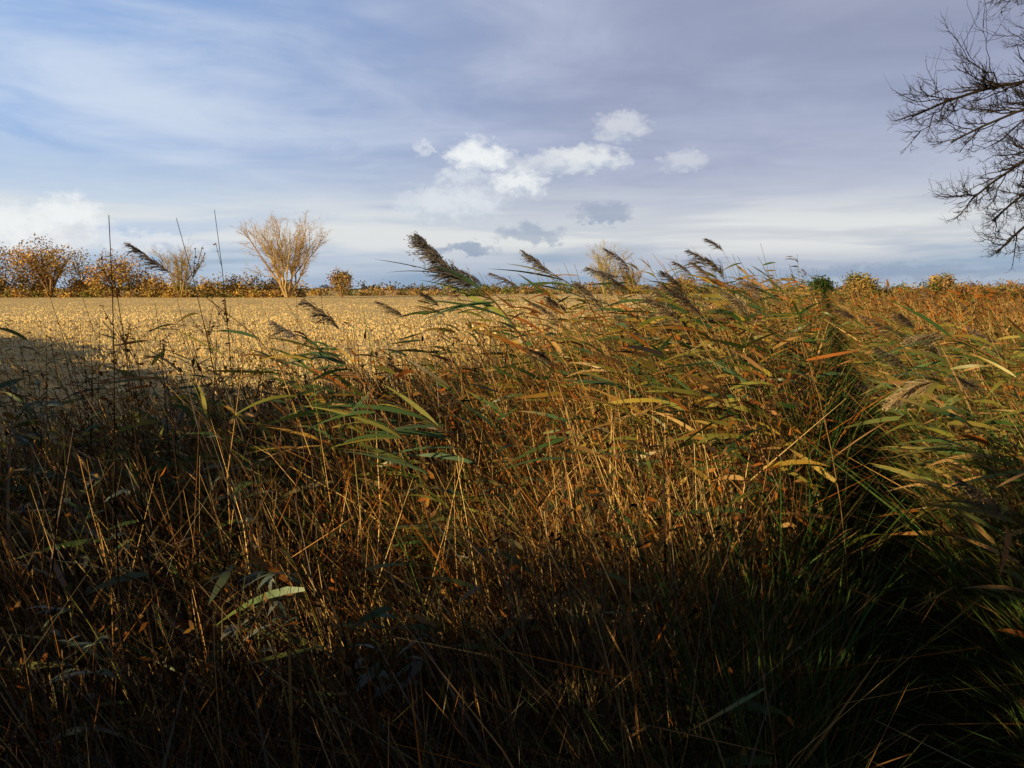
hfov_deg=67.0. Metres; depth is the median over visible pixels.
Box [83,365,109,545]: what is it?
dead weed stem
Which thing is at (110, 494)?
dead weed stem
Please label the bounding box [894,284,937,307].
bramble bush
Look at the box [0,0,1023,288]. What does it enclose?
sky
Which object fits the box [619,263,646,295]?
sapling tree
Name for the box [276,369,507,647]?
common reed
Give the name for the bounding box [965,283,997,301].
bramble bush
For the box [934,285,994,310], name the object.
bramble bush
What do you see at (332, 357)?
common reed
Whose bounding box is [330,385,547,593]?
common reed
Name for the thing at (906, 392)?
common reed
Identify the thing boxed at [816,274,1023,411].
reed bed
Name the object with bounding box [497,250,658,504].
common reed
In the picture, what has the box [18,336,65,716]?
dead weed stem
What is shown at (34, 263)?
golden tree
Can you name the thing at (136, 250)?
common reed
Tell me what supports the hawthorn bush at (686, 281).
on the stubble field
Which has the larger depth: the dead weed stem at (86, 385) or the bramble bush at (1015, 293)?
the bramble bush at (1015, 293)
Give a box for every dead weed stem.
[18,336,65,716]
[18,419,80,755]
[74,325,98,517]
[75,335,110,622]
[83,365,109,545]
[99,276,174,767]
[101,215,137,765]
[155,304,177,529]
[176,218,261,602]
[211,210,254,605]
[236,451,267,767]
[241,360,263,513]
[313,363,353,662]
[399,379,429,604]
[469,334,491,537]
[531,323,549,572]
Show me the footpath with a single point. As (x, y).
(947, 708)
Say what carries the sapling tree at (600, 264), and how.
on the stubble field
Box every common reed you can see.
[123,242,366,602]
[265,320,451,565]
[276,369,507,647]
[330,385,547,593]
[376,231,610,614]
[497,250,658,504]
[581,267,713,503]
[868,373,1023,500]
[874,303,1023,430]
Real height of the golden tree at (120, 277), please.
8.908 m
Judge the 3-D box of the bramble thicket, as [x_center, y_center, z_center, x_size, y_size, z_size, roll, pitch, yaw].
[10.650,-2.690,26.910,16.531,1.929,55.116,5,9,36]
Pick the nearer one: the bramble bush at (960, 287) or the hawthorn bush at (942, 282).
the bramble bush at (960, 287)
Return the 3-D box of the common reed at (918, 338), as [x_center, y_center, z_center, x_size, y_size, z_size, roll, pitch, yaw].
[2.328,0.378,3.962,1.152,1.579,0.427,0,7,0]
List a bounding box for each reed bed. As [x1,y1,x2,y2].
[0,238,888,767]
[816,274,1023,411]
[822,302,1023,639]
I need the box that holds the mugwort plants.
[0,368,435,767]
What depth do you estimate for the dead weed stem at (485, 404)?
3.96 m
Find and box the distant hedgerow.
[0,262,497,297]
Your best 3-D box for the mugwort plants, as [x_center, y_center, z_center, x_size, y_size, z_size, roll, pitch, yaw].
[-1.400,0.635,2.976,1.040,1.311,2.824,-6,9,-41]
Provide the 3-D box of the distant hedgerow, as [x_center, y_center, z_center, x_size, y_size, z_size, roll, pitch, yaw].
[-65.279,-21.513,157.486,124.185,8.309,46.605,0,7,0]
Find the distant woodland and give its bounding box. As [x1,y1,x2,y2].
[8,278,1023,293]
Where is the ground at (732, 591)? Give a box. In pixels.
[8,289,1023,767]
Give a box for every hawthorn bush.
[663,276,697,295]
[837,270,880,300]
[924,270,956,292]
[943,280,1019,295]
[1003,279,1023,292]
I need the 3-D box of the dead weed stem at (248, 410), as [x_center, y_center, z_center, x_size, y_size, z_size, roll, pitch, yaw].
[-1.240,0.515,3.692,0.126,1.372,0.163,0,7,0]
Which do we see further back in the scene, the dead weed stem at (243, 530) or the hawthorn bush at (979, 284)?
the hawthorn bush at (979, 284)
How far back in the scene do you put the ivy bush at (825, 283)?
90.51 m
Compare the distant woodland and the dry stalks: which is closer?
the dry stalks
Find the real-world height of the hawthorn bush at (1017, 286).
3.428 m
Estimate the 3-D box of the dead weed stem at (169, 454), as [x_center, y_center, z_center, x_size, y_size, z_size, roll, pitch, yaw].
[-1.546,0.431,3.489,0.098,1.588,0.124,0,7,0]
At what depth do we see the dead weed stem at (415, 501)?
3.29 m
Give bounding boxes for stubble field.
[0,290,807,502]
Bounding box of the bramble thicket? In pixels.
[0,278,1023,767]
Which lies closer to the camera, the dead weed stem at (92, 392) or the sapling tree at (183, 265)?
the dead weed stem at (92, 392)
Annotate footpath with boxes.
[825,304,1023,767]
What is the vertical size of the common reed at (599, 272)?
1.779 m
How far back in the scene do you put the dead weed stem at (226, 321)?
2.94 m
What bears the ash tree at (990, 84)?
on the ground at (732, 591)
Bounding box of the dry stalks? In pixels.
[0,275,810,767]
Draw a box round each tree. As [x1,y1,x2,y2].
[0,242,23,284]
[3,233,91,296]
[81,248,146,295]
[142,240,206,297]
[228,210,331,296]
[325,265,353,297]
[585,241,635,296]
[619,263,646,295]
[884,0,1023,272]
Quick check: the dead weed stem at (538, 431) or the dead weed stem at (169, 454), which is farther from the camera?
the dead weed stem at (538, 431)
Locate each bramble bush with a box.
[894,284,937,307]
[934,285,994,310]
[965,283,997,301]
[993,283,1023,306]
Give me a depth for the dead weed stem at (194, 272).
2.74 m
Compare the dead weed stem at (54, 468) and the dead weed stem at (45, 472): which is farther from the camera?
the dead weed stem at (45, 472)
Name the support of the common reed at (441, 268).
on the ground at (732, 591)
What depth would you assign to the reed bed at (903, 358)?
3.87 m
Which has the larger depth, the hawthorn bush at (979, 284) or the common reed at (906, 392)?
the hawthorn bush at (979, 284)
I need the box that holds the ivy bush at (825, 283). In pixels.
[807,275,836,300]
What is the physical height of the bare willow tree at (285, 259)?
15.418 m
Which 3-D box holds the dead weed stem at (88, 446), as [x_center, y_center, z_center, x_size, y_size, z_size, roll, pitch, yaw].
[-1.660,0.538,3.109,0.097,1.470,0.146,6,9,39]
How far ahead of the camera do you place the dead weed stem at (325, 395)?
2.98 m
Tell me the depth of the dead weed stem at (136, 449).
2.17 m
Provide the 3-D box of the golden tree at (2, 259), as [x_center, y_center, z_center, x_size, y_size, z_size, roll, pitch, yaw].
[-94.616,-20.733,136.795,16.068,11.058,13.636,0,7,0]
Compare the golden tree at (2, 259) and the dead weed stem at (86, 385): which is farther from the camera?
the golden tree at (2, 259)
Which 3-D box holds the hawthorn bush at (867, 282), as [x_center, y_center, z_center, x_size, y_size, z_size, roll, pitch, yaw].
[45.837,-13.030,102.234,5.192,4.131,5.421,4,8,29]
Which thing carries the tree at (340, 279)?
on the ground at (732, 591)

